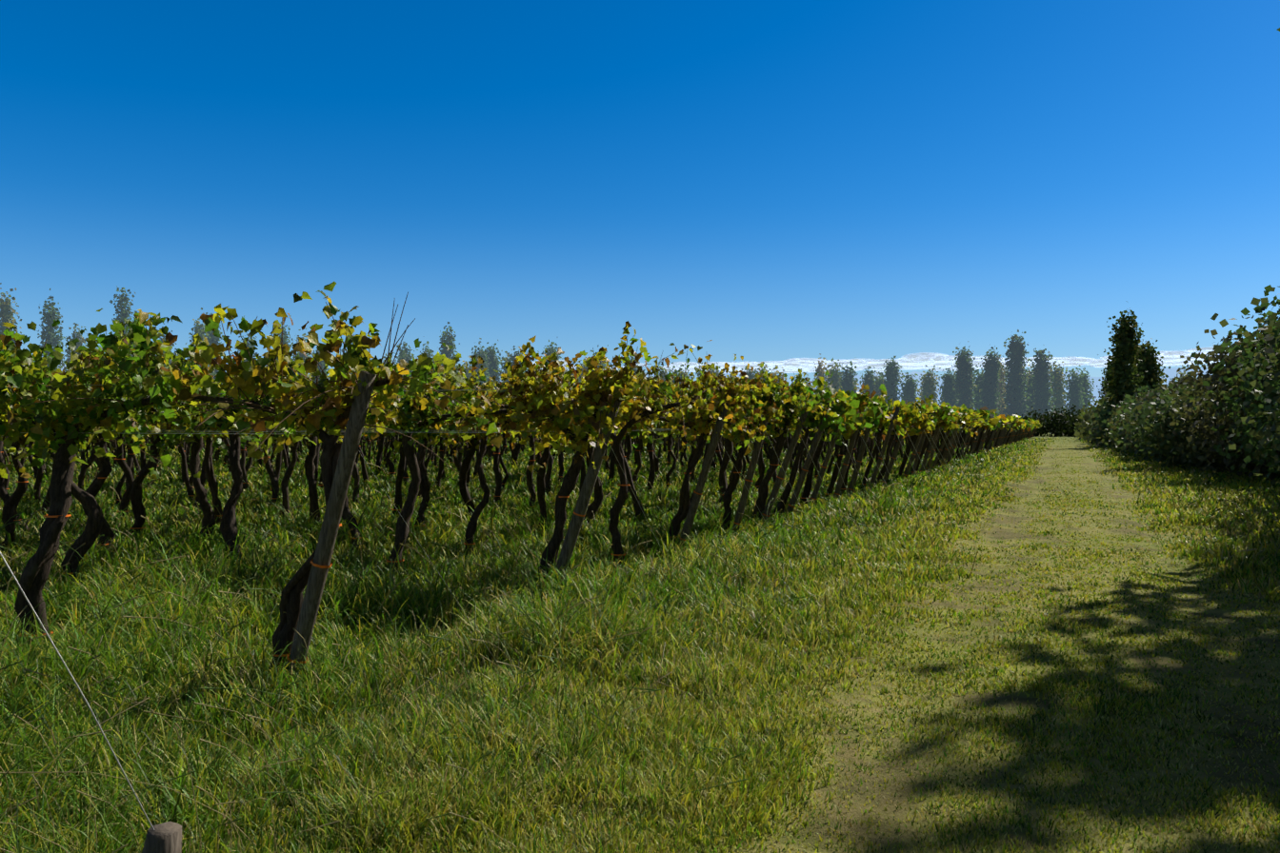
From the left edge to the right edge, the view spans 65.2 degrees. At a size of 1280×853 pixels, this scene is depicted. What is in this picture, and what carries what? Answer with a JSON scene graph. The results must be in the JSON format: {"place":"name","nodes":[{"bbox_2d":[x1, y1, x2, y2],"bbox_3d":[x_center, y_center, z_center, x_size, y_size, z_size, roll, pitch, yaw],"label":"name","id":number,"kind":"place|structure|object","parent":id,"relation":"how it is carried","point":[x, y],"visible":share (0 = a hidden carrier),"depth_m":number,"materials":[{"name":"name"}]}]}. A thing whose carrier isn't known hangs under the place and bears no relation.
{"place":"outdoors","nodes":[
{"label":"outdoors","id":0,"kind":"place"},
{"bbox_2d":[57,361,1212,420],"bbox_3d":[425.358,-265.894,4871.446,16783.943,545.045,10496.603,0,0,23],"label":"mountains","id":1,"kind":"structure","parent":0,"point":[1171,373],"depth_m":8539.35,"materials":[{"name":"blue"}]},
{"bbox_2d":[0,432,1279,852],"bbox_3d":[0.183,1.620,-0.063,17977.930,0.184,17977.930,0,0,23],"label":"ground","id":2,"kind":"structure","parent":0,"point":[1263,762],"depth_m":5.88,"materials":[{"name":"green plant"}]},
{"bbox_2d":[141,821,181,852],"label":"anchor stump","id":3,"kind":"object","parent":2,"relation":"on","point":[165,837],"visible":0.96,"depth_m":3.25,"materials":[{"name":"wood"}]},
{"bbox_2d":[0,552,154,830],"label":"anchor wire","id":4,"kind":"object","parent":3,"relation":"attached to","point":[62,660],"visible":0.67,"depth_m":3.22,"materials":[{"name":"grey metal"}]},
{"bbox_2d":[0,291,979,477],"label":"vine canes","id":5,"kind":"object","parent":2,"relation":"on","point":[316,410],"visible":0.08,"depth_m":6.55,"materials":[{"name":"green plant"}]},
{"bbox_2d":[20,379,975,665],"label":"trellis wires","id":6,"kind":"object","parent":2,"relation":"on","point":[615,430],"visible":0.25,"depth_m":10.40,"materials":[{"name":"grey metal"}]},
{"bbox_2d":[1,432,1030,663],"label":"vine ties","id":7,"kind":"object","parent":2,"relation":"on","point":[423,526],"visible":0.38,"depth_m":12.97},
{"bbox_2d":[0,437,1279,852],"bbox_3d":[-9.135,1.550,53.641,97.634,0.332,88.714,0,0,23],"label":"track turf","id":8,"kind":"structure","parent":2,"relation":"on","point":[770,669],"depth_m":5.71,"materials":[{"name":"green plant"}]},
{"bbox_2d":[286,370,1037,682],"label":"trellis posts","id":9,"kind":"object","parent":2,"relation":"on","point":[334,511],"visible":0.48,"depth_m":9.53,"materials":[{"name":"brown wood"}]},
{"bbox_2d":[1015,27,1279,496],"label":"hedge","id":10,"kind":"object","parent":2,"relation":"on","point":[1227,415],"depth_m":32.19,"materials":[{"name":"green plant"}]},
{"bbox_2d":[0,0,1279,381],"label":"sky","id":11,"kind":"structure","parent":0,"point":[760,180],"materials":[{"name":"blue"}]},
{"bbox_2d":[532,346,1229,373],"bbox_3d":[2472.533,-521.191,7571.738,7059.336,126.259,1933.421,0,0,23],"label":"cloud","id":12,"kind":"structure","parent":0,"point":[918,361],"depth_m":7790.55,"materials":[{"name":"white"}]}
]}

